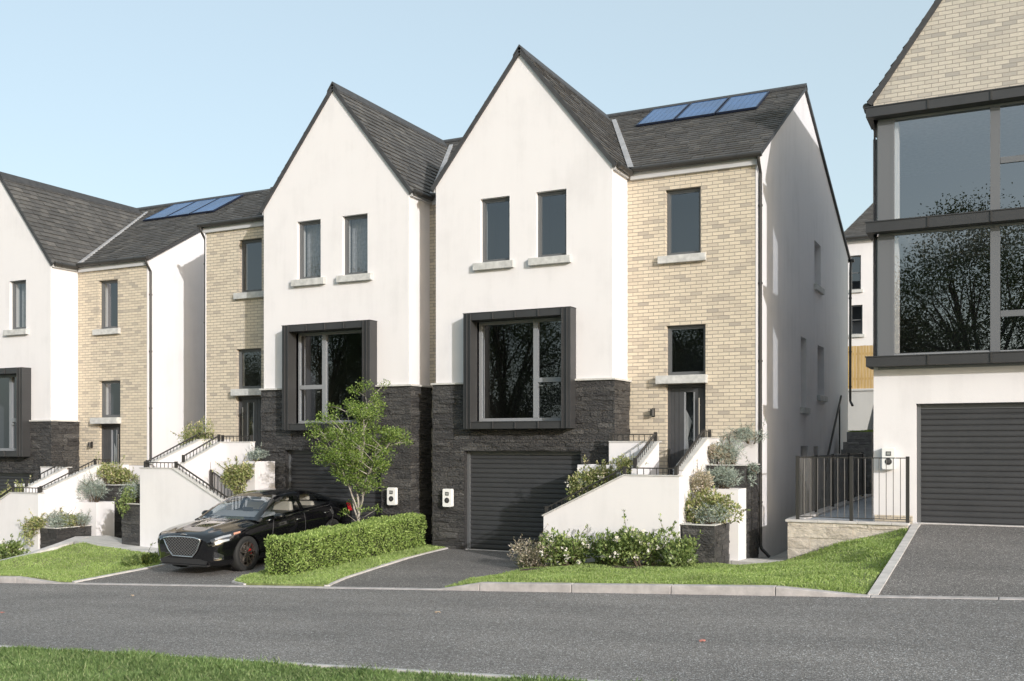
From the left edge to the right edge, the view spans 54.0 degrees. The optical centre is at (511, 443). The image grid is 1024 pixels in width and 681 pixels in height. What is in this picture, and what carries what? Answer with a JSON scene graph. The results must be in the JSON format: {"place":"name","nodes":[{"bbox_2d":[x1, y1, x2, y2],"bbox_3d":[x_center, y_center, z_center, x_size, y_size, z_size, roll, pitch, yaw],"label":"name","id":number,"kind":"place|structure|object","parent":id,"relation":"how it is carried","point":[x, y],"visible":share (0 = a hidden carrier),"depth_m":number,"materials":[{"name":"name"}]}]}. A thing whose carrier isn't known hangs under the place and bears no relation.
{"place":"outdoors","nodes":[
{"label":"outdoors","id":0,"kind":"place"},
{"bbox_2d":[0,536,88,560],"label":"path","id":1,"kind":"structure","parent":0,"point":[70,541],"depth_m":24.50,"materials":[{"name":"concrete"}]},
{"bbox_2d":[0,543,154,581],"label":"lawn","id":2,"kind":"structure","parent":0,"point":[75,549],"depth_m":22.67,"materials":[{"name":"plant"}]},
{"bbox_2d":[121,542,158,566],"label":"plant","id":3,"kind":"object","parent":2,"relation":"on","point":[141,559],"visible":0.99,"depth_m":21.82,"materials":[{"name":"green plant"}]},
{"bbox_2d":[74,535,158,553],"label":"path","id":4,"kind":"structure","parent":0,"point":[108,541],"depth_m":24.59,"materials":[{"name":"grey concrete"}]},
{"bbox_2d":[77,557,269,584],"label":"driveway","id":5,"kind":"structure","parent":0,"point":[210,575],"depth_m":20.13,"materials":[{"name":"grey asphalt"}]},
{"bbox_2d":[158,488,351,570],"bbox_3d":[-5.480,1.758,21.997,2.238,1.472,4.729,0,3,27],"label":"parked car","id":6,"kind":"object","parent":5,"relation":"on","point":[234,539],"visible":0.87,"depth_m":20.68,"materials":[{"name":"black paint"}]},
{"bbox_2d":[170,416,215,447],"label":"variegated shrub","id":7,"kind":"object","parent":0,"point":[195,432],"visible":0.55,"depth_m":26.25,"materials":[{"name":"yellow plant"}]},
{"bbox_2d":[0,643,675,680],"bbox_3d":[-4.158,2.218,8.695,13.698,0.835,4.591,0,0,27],"label":"grass","id":8,"kind":"structure","parent":0,"point":[17,657],"depth_m":10.02,"materials":[{"name":"green plant"}]},
{"bbox_2d":[237,546,445,586],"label":"lawn","id":9,"kind":"structure","parent":0,"point":[269,584],"depth_m":18.13,"materials":[{"name":"plant"}]},
{"bbox_2d":[264,512,427,575],"bbox_3d":[-3.329,2.101,21.007,0.894,1.097,4.860,0,0,27],"label":"hedge","id":10,"kind":"object","parent":9,"relation":"on","point":[320,547],"visible":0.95,"depth_m":20.25,"materials":[{"name":"green plant"}]},
{"bbox_2d":[304,377,413,520],"bbox_3d":[-3.402,0.527,22.141,2.308,3.989,1.952,0,0,27],"label":"young tree","id":11,"kind":"object","parent":9,"relation":"on","point":[350,454],"visible":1,"depth_m":21.94,"materials":[{"name":"green plant"}]},
{"bbox_2d":[330,549,540,587],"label":"driveway","id":12,"kind":"structure","parent":0,"point":[441,568],"depth_m":19.16,"materials":[{"name":"grey asphalt"}]},
{"bbox_2d":[0,527,907,594],"bbox_3d":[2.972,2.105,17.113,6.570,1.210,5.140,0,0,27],"label":"lawn","id":13,"kind":"structure","parent":0,"point":[880,562],"depth_m":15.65,"materials":[{"name":"plant"}]},
{"bbox_2d":[520,562,677,570],"bbox_3d":[1.692,2.289,18.320,3.000,0.306,1.170,0,0,27],"label":"soil bed","id":14,"kind":"object","parent":13,"relation":"on","point":[534,568],"visible":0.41,"depth_m":18.13,"materials":[{"name":"brown soil"}]},
{"bbox_2d":[507,523,556,566],"bbox_3d":[0.312,1.929,18.789,1.274,0.883,0.962,0,0,27],"label":"grey shrub","id":15,"kind":"object","parent":14,"relation":"on","point":[534,551],"visible":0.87,"depth_m":18.81,"materials":[{"name":"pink plant"}]},
{"bbox_2d":[537,524,598,565],"bbox_3d":[0.960,1.905,18.678,1.059,0.832,1.028,0,0,-19],"label":"flowering shrub","id":16,"kind":"object","parent":14,"relation":"on","point":[571,549],"visible":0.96,"depth_m":18.50,"materials":[{"name":"green plant"}]},
{"bbox_2d":[587,527,644,565],"bbox_3d":[1.765,1.891,18.341,0.805,0.860,1.269,0,0,-27],"label":"flowering shrub","id":17,"kind":"object","parent":14,"relation":"on","point":[604,552],"visible":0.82,"depth_m":18.20,"materials":[{"name":"green plant"}]},
{"bbox_2d":[606,509,680,565],"bbox_3d":[2.371,1.703,17.991,1.272,1.048,1.130,0,0,27],"label":"flowering shrub","id":18,"kind":"object","parent":14,"relation":"on","point":[634,542],"visible":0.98,"depth_m":17.90,"materials":[{"name":"green plant"}]},
{"bbox_2d":[652,529,702,567],"bbox_3d":[2.940,1.860,17.819,0.793,0.755,1.089,0,0,-17],"label":"flowering shrub","id":19,"kind":"object","parent":14,"relation":"on","point":[677,554],"visible":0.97,"depth_m":17.59,"materials":[{"name":"green plant"}]},
{"bbox_2d":[0,0,934,230],"label":"sky","id":20,"kind":"structure","parent":0,"point":[133,103],"materials":[{"name":"blue"}]},
{"bbox_2d":[0,583,1023,680],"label":"road","id":21,"kind":"structure","parent":0,"point":[619,636],"depth_m":11.81,"materials":[{"name":"grey asphalt"}]},
{"bbox_2d":[486,522,1023,558],"bbox_3d":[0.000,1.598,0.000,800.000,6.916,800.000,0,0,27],"label":"ground","id":22,"kind":"structure","parent":0,"point":[928,522],"depth_m":21.67,"materials":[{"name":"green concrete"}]},
{"bbox_2d":[0,531,30,559],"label":"flowering shrub","id":23,"kind":"object","parent":22,"relation":"on","point":[11,549],"visible":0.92,"depth_m":24.78,"materials":[{"name":"green plant"}]},
{"bbox_2d":[0,458,128,553],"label":"entrance steps","id":24,"kind":"structure","parent":22,"relation":"on","point":[52,489],"depth_m":26.57,"materials":[{"name":"stone"}]},
{"bbox_2d":[0,476,30,497],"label":"variegated shrub","id":25,"kind":"object","parent":24,"relation":"on","point":[7,488],"visible":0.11,"depth_m":27.66,"materials":[{"name":"yellow plant"}]},
{"bbox_2d":[40,525,91,547],"bbox_3d":[-11.684,2.896,26.342,0.637,1.478,1.122,0,0,27],"label":"planter","id":26,"kind":"object","parent":22,"relation":"on","point":[50,535],"visible":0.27,"depth_m":25.95,"materials":[{"name":"stone"}]},
{"bbox_2d":[18,509,52,546],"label":"trailing shrub","id":27,"kind":"object","parent":26,"relation":"on","point":[36,522],"visible":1,"depth_m":25.89,"materials":[{"name":"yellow plant"}]},
{"bbox_2d":[42,506,74,529],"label":"silver shrub","id":28,"kind":"object","parent":26,"relation":"on","point":[56,520],"visible":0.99,"depth_m":25.93,"materials":[{"name":"green plant"}]},
{"bbox_2d":[51,507,83,526],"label":"variegated shrub","id":29,"kind":"object","parent":26,"relation":"on","point":[73,521],"visible":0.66,"depth_m":26.19,"materials":[{"name":"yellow plant"}]},
{"bbox_2d":[67,508,92,526],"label":"silver shrub","id":30,"kind":"object","parent":26,"relation":"on","point":[85,518],"visible":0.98,"depth_m":26.37,"materials":[{"name":"green plant"}]},
{"bbox_2d":[75,501,113,535],"bbox_3d":[-11.238,2.598,27.101,0.790,2.074,0.605,0,0,27],"label":"planter","id":31,"kind":"object","parent":22,"relation":"on","point":[101,513],"visible":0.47,"depth_m":26.85,"materials":[{"name":"stone"}]},
{"bbox_2d":[76,470,111,501],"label":"silver shrub","id":32,"kind":"object","parent":31,"relation":"on","point":[92,487],"visible":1,"depth_m":26.91,"materials":[{"name":"green plant"}]},
{"bbox_2d":[94,483,139,537],"bbox_3d":[-10.838,2.373,27.903,0.811,2.525,1.192,0,0,27],"label":"planter","id":33,"kind":"object","parent":22,"relation":"on","point":[115,489],"visible":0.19,"depth_m":27.34,"materials":[{"name":"stone"}]},
{"bbox_2d":[93,452,128,484],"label":"variegated shrub","id":34,"kind":"object","parent":33,"relation":"on","point":[106,468],"visible":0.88,"depth_m":27.69,"materials":[{"name":"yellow plant"}]},
{"bbox_2d":[106,463,139,483],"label":"shrub","id":35,"kind":"object","parent":33,"relation":"on","point":[113,477],"visible":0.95,"depth_m":27.66,"materials":[{"name":"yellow plant"}]},
{"bbox_2d":[72,564,168,582],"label":"kerb","id":36,"kind":"structure","parent":22,"relation":"on","point":[112,574],"depth_m":20.87,"materials":[{"name":"concrete"}]},
{"bbox_2d":[120,502,139,545],"bbox_3d":[-9.081,2.196,25.037,0.634,1.478,1.122,0,0,27],"label":"planter","id":37,"kind":"object","parent":22,"relation":"on","point":[130,523],"visible":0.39,"depth_m":24.54,"materials":[{"name":"stone"}]},
{"bbox_2d":[112,486,137,518],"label":"trailing shrub","id":38,"kind":"object","parent":37,"relation":"on","point":[124,500],"visible":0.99,"depth_m":24.60,"materials":[{"name":"green plant"}]},
{"bbox_2d":[117,476,139,502],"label":"silver shrub","id":39,"kind":"object","parent":37,"relation":"on","point":[137,489],"visible":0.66,"depth_m":24.81,"materials":[{"name":"green plant"}]},
{"bbox_2d":[0,172,266,494],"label":"town house","id":40,"kind":"structure","parent":22,"relation":"on","point":[102,325],"depth_m":29.29,"materials":[{"name":"grey paint"}]},
{"bbox_2d":[0,375,15,450],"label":"window","id":41,"kind":"structure","parent":40,"relation":"in","point":[7,382],"depth_m":31.53,"materials":[{"name":"grey glass"}]},
{"bbox_2d":[3,280,28,335],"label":"window","id":42,"kind":"structure","parent":40,"relation":"in","point":[18,287],"depth_m":29.77,"materials":[{"name":"grey glass"}]},
{"bbox_2d":[0,473,32,494],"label":"garage door","id":43,"kind":"structure","parent":40,"relation":"in","point":[4,477],"depth_m":29.74,"materials":[{"name":"grey"}]},
{"bbox_2d":[92,280,120,334],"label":"window","id":44,"kind":"structure","parent":40,"relation":"in","point":[109,289],"depth_m":29.50,"materials":[{"name":"grey glass"}]},
{"bbox_2d":[102,381,119,416],"bbox_3d":[-11.343,-1.290,29.536,1.156,1.360,0.975,0,0,27],"label":"window","id":45,"kind":"structure","parent":40,"relation":"in","point":[110,389],"depth_m":29.73,"materials":[{"name":"grey glass"}]},
{"bbox_2d":[102,424,119,463],"bbox_3d":[-11.537,0.500,29.148,0.856,2.140,0.194,0,0,27],"label":"front door","id":46,"kind":"structure","parent":40,"relation":"in","point":[110,432],"depth_m":29.22,"materials":[{"name":"grey"}]},
{"bbox_2d":[143,201,195,220],"bbox_3d":[-11.402,-7.753,33.517,0.985,0.861,1.424,0,0,27],"label":"solar panel","id":47,"kind":"object","parent":40,"relation":"on","point":[165,212],"visible":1,"depth_m":33.45,"materials":[{"name":"blue"}]},
{"bbox_2d":[166,198,217,217],"bbox_3d":[-10.481,-7.753,33.055,0.985,0.861,1.424,0,0,27],"label":"solar panel","id":48,"kind":"object","parent":40,"relation":"on","point":[190,208],"visible":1,"depth_m":32.97,"materials":[{"name":"blue"}]},
{"bbox_2d":[189,194,243,214],"bbox_3d":[-9.561,-7.753,32.593,0.985,0.861,1.424,0,0,27],"label":"solar panel","id":49,"kind":"object","parent":40,"relation":"on","point":[217,204],"visible":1,"depth_m":32.49,"materials":[{"name":"blue"}]},
{"bbox_2d":[139,433,274,547],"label":"entrance steps","id":50,"kind":"structure","parent":22,"relation":"on","point":[181,484],"depth_m":24.32,"materials":[{"name":"stone"}]},
{"bbox_2d":[211,454,258,493],"bbox_3d":[-6.639,0.750,24.158,1.174,1.023,0.814,0,0,4],"label":"variegated shrub","id":51,"kind":"object","parent":50,"relation":"on","point":[235,475],"visible":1,"depth_m":24.07,"materials":[{"name":"green plant"}]},
{"bbox_2d":[246,441,268,460],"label":"silver shrub","id":52,"kind":"object","parent":50,"relation":"on","point":[258,455],"visible":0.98,"depth_m":24.74,"materials":[{"name":"green plant"}]},
{"bbox_2d":[0,645,602,680],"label":"kerb","id":53,"kind":"structure","parent":22,"relation":"on","point":[404,670],"depth_m":9.62,"materials":[{"name":"concrete"}]},
{"bbox_2d":[197,81,461,545],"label":"town house","id":54,"kind":"structure","parent":22,"relation":"on","point":[319,272],"depth_m":24.57,"materials":[{"name":"grey paint"}]},
{"bbox_2d":[233,239,263,299],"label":"window","id":55,"kind":"structure","parent":54,"relation":"in","point":[251,249],"depth_m":27.39,"materials":[{"name":"grey"}]},
{"bbox_2d":[239,349,260,388],"bbox_3d":[-6.727,-1.990,27.222,1.156,1.360,0.975,0,0,27],"label":"window","id":56,"kind":"structure","parent":54,"relation":"in","point":[249,359],"depth_m":27.54,"materials":[{"name":"grey glass"}]},
{"bbox_2d":[239,396,260,460],"bbox_3d":[-6.921,-0.200,26.833,0.856,2.140,0.194,0,0,27],"label":"front door","id":57,"kind":"structure","parent":54,"relation":"in","point":[249,406],"depth_m":26.87,"materials":[{"name":"grey"}]},
{"bbox_2d":[291,220,325,286],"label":"window","id":58,"kind":"structure","parent":54,"relation":"in","point":[310,232],"depth_m":24.99,"materials":[{"name":"grey"}]},
{"bbox_2d":[298,329,361,422],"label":"window","id":59,"kind":"structure","parent":54,"relation":"in","point":[333,359],"depth_m":26.53,"materials":[{"name":"grey glass"}]},
{"bbox_2d":[289,450,380,522],"bbox_3d":[-4.269,1.268,24.470,2.856,2.233,0.100,0,0,27],"label":"garage door","id":60,"kind":"structure","parent":54,"relation":"in","point":[303,474],"depth_m":24.64,"materials":[{"name":"grey metal"}]},
{"bbox_2d":[336,214,372,282],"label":"window","id":61,"kind":"structure","parent":54,"relation":"in","point":[356,227],"depth_m":24.36,"materials":[{"name":"grey"}]},
{"bbox_2d":[387,487,397,504],"bbox_3d":[-2.781,1.225,23.431,0.240,0.410,0.165,0,0,27],"label":"wall charger","id":62,"kind":"object","parent":54,"relation":"attached to","point":[392,495],"depth_m":23.37,"materials":[{"name":"white plastic"}]},
{"bbox_2d":[324,547,447,585],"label":"kerb","id":63,"kind":"structure","parent":22,"relation":"on","point":[368,570],"depth_m":19.84,"materials":[{"name":"concrete"}]},
{"bbox_2d":[0,576,1023,599],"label":"kerb","id":64,"kind":"structure","parent":22,"relation":"on","point":[748,590],"depth_m":14.76,"materials":[{"name":"concrete"}]},
{"bbox_2d":[542,429,721,564],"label":"entrance steps","id":65,"kind":"structure","parent":22,"relation":"on","point":[642,495],"depth_m":18.96,"materials":[{"name":"stone"}]},
{"bbox_2d":[565,455,618,501],"bbox_3d":[1.666,0.776,20.075,0.875,1.126,1.125,0,0,-44],"label":"variegated shrub","id":66,"kind":"object","parent":65,"relation":"on","point":[590,476],"visible":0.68,"depth_m":20.00,"materials":[{"name":"green plant"}]},
{"bbox_2d":[613,453,646,474],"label":"variegated shrub","id":67,"kind":"object","parent":65,"relation":"on","point":[625,462],"visible":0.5,"depth_m":19.39,"materials":[{"name":"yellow plant"}]},
{"bbox_2d":[430,44,854,557],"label":"town house","id":68,"kind":"structure","parent":22,"relation":"on","point":[601,275],"depth_m":22.08,"materials":[{"name":"grey paint"}]},
{"bbox_2d":[442,489,453,506],"bbox_3d":[-1.441,1.225,22.758,0.240,0.410,0.165,0,0,27],"label":"wall charger","id":69,"kind":"object","parent":68,"relation":"attached to","point":[447,497],"depth_m":22.70,"materials":[{"name":"white plastic"}]},
{"bbox_2d":[472,197,513,270],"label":"window","id":70,"kind":"structure","parent":68,"relation":"in","point":[496,212],"depth_m":23.30,"materials":[{"name":"grey"}]},
{"bbox_2d":[479,317,560,420],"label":"window","id":71,"kind":"structure","parent":68,"relation":"in","point":[523,357],"depth_m":24.73,"materials":[{"name":"grey glass"}]},
{"bbox_2d":[467,451,580,551],"bbox_3d":[0.277,1.268,22.190,2.856,2.233,0.100,0,0,27],"label":"garage door","id":72,"kind":"structure","parent":68,"relation":"in","point":[509,492],"depth_m":22.34,"materials":[{"name":"grey metal"}]},
{"bbox_2d":[528,190,570,265],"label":"window","id":73,"kind":"structure","parent":68,"relation":"in","point":[551,205],"depth_m":22.74,"materials":[{"name":"grey"}]},
{"bbox_2d":[636,103,689,126],"bbox_3d":[3.892,-8.453,25.847,0.985,0.861,1.424,0,0,27],"label":"solar panel","id":74,"kind":"object","parent":68,"relation":"on","point":[663,114],"visible":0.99,"depth_m":25.74,"materials":[{"name":"blue"}]},
{"bbox_2d":[657,188,705,263],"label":"window","id":75,"kind":"structure","parent":68,"relation":"in","point":[683,206],"depth_m":22.37,"materials":[{"name":"grey"}]},
{"bbox_2d":[668,325,705,384],"bbox_3d":[3.952,-1.990,21.866,1.156,1.360,0.975,0,0,27],"label":"window","id":76,"kind":"structure","parent":68,"relation":"in","point":[686,344],"depth_m":22.36,"materials":[{"name":"grey glass"}]},
{"bbox_2d":[668,384,705,474],"bbox_3d":[3.757,-0.200,21.478,0.856,2.140,0.194,0,0,27],"label":"front door","id":77,"kind":"structure","parent":68,"relation":"in","point":[686,402],"depth_m":21.54,"materials":[{"name":"grey"}]},
{"bbox_2d":[675,97,728,120],"bbox_3d":[4.813,-8.453,25.385,0.985,0.861,1.424,0,0,27],"label":"solar panel","id":78,"kind":"object","parent":68,"relation":"on","point":[702,108],"visible":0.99,"depth_m":25.28,"materials":[{"name":"blue"}]},
{"bbox_2d":[716,91,769,114],"bbox_3d":[5.734,-8.453,24.923,0.985,0.861,1.424,0,0,27],"label":"solar panel","id":79,"kind":"object","parent":68,"relation":"on","point":[743,102],"visible":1,"depth_m":24.81,"materials":[{"name":"blue"}]},
{"bbox_2d":[726,418,767,443],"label":"silver shrub","id":80,"kind":"object","parent":68,"relation":"on","point":[747,430],"visible":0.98,"depth_m":20.49,"materials":[{"name":"green plant"}]},
{"bbox_2d":[681,521,729,563],"bbox_3d":[3.609,2.196,18.673,0.634,1.478,1.122,0,0,27],"label":"planter","id":81,"kind":"object","parent":22,"relation":"on","point":[713,541],"visible":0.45,"depth_m":18.21,"materials":[{"name":"stone"}]},
{"bbox_2d":[683,484,720,523],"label":"variegated shrub","id":82,"kind":"object","parent":81,"relation":"on","point":[696,501],"visible":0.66,"depth_m":18.61,"materials":[{"name":"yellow plant"}]},
{"bbox_2d":[689,494,734,523],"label":"silver shrub","id":83,"kind":"object","parent":81,"relation":"on","point":[710,517],"visible":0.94,"depth_m":18.31,"materials":[{"name":"green plant"}]},
{"bbox_2d":[705,487,749,523],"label":"trailing shrub","id":84,"kind":"object","parent":81,"relation":"on","point":[712,500],"visible":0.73,"depth_m":18.41,"materials":[{"name":"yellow plant"}]},
{"bbox_2d":[698,487,745,560],"bbox_3d":[4.056,1.898,19.431,0.790,2.074,0.605,0,0,27],"label":"planter","id":85,"kind":"object","parent":22,"relation":"on","point":[737,543],"visible":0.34,"depth_m":19.06,"materials":[{"name":"paint"}]},
{"bbox_2d":[689,459,714,495],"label":"variegated shrub","id":86,"kind":"object","parent":85,"relation":"on","point":[702,479],"visible":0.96,"depth_m":18.83,"materials":[{"name":"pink plant"}]},
{"bbox_2d":[703,452,743,488],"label":"silver shrub","id":87,"kind":"object","parent":85,"relation":"on","point":[723,479],"visible":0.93,"depth_m":19.34,"materials":[{"name":"green plant"}]},
{"bbox_2d":[706,464,759,558],"bbox_3d":[4.454,1.673,20.235,0.804,2.525,1.192,0,0,27],"label":"planter","id":88,"kind":"object","parent":22,"relation":"on","point":[752,531],"visible":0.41,"depth_m":19.93,"materials":[{"name":"stone"}]},
{"bbox_2d":[707,435,736,464],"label":"variegated shrub","id":89,"kind":"object","parent":88,"relation":"on","point":[712,451],"visible":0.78,"depth_m":19.96,"materials":[{"name":"pink plant"}]},
{"bbox_2d":[712,429,745,464],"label":"silver shrub","id":90,"kind":"object","parent":88,"relation":"on","point":[731,449],"visible":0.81,"depth_m":19.98,"materials":[{"name":"green plant"}]},
{"bbox_2d":[745,456,761,485],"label":"trailing shrub","id":91,"kind":"object","parent":88,"relation":"on","point":[752,471],"visible":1,"depth_m":19.60,"materials":[{"name":"green plant"}]},
{"bbox_2d":[785,494,909,558],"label":"retaining wall","id":92,"kind":"structure","parent":22,"relation":"on","point":[806,535],"depth_m":18.72,"materials":[{"name":"stone"}]},
{"bbox_2d":[800,452,863,514],"bbox_3d":[7.474,0.830,23.201,0.060,1.200,9.080,0,0,27],"label":"railing","id":93,"kind":"object","parent":92,"relation":"on","point":[821,482],"visible":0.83,"depth_m":22.12,"materials":[{"name":"black metal"}]},
{"bbox_2d":[796,456,909,522],"bbox_3d":[6.256,0.830,18.543,2.000,1.200,0.060,0,0,27],"label":"railing","id":94,"kind":"object","parent":92,"relation":"on","point":[850,517],"visible":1,"depth_m":18.51,"materials":[{"name":"black metal"}]},
{"bbox_2d":[844,203,873,388],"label":"house","id":95,"kind":"structure","parent":22,"relation":"on","point":[859,243],"depth_m":40.06,"materials":[{"name":"paint"}]},
{"bbox_2d":[848,255,862,292],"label":"window","id":96,"kind":"structure","parent":95,"relation":"in","point":[856,266],"depth_m":40.56,"materials":[{"name":"grey glass"}]},
{"bbox_2d":[848,305,864,337],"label":"window","id":97,"kind":"structure","parent":95,"relation":"in","point":[857,310],"depth_m":40.52,"materials":[{"name":"grey glass"}]},
{"bbox_2d":[848,389,873,430],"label":"garden wall","id":98,"kind":"structure","parent":22,"relation":"on","point":[859,412],"depth_m":36.12,"materials":[{"name":"white paint"}]},
{"bbox_2d":[848,345,873,388],"bbox_3d":[14.404,-2.755,35.298,18.104,1.550,0.080,0,0,27],"label":"timber fence","id":99,"kind":"object","parent":98,"relation":"on","point":[865,377],"visible":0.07,"depth_m":36.17,"materials":[{"name":"brown wood"}]},
{"bbox_2d":[868,523,919,594],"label":"kerb","id":100,"kind":"structure","parent":22,"relation":"on","point":[883,577],"depth_m":15.20,"materials":[{"name":"concrete"}]},
{"bbox_2d":[863,0,1023,527],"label":"glazed house","id":101,"kind":"structure","parent":22,"relation":"on","point":[943,107],"depth_m":18.77,"materials":[{"name":"paint"}]},
{"bbox_2d":[882,448,895,469],"bbox_3d":[7.072,0.280,18.875,0.240,0.410,0.165,0,0,27],"label":"wall charger","id":102,"kind":"object","parent":101,"relation":"attached to","point":[889,452],"depth_m":18.81,"materials":[{"name":"white plastic"}]},
{"bbox_2d":[877,225,1023,355],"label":"window","id":103,"kind":"structure","parent":101,"relation":"in","point":[962,290],"depth_m":21.93,"materials":[{"name":"grey glass"}]},
{"bbox_2d":[877,104,1023,233],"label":"window","id":104,"kind":"structure","parent":101,"relation":"in","point":[969,161],"depth_m":20.58,"materials":[{"name":"grey"}]},
{"bbox_2d":[917,402,1023,524],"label":"garage door","id":105,"kind":"structure","parent":101,"relation":"in","point":[970,456],"depth_m":18.45,"materials":[{"name":"grey metal"}]},
{"bbox_2d":[729,550,787,564],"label":"path","id":106,"kind":"structure","parent":0,"point":[782,556],"depth_m":19.10,"materials":[{"name":"grey concrete"}]},
{"bbox_2d":[811,496,873,520],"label":"path","id":107,"kind":"structure","parent":0,"point":[833,513],"depth_m":21.51,"materials":[{"name":"grey concrete"}]},
{"bbox_2d":[827,395,873,504],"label":"garden steps","id":108,"kind":"structure","parent":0,"point":[858,442],"depth_m":29.07,"materials":[{"name":"concrete"}]},
{"bbox_2d":[879,522,1023,599],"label":"driveway","id":109,"kind":"structure","parent":0,"point":[959,560],"depth_m":14.85,"materials":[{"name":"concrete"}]},
{"bbox_2d":[919,522,1023,526],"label":"kerb","id":110,"kind":"structure","parent":109,"relation":"on","point":[972,524],"depth_m":18.17,"materials":[{"name":"concrete"}]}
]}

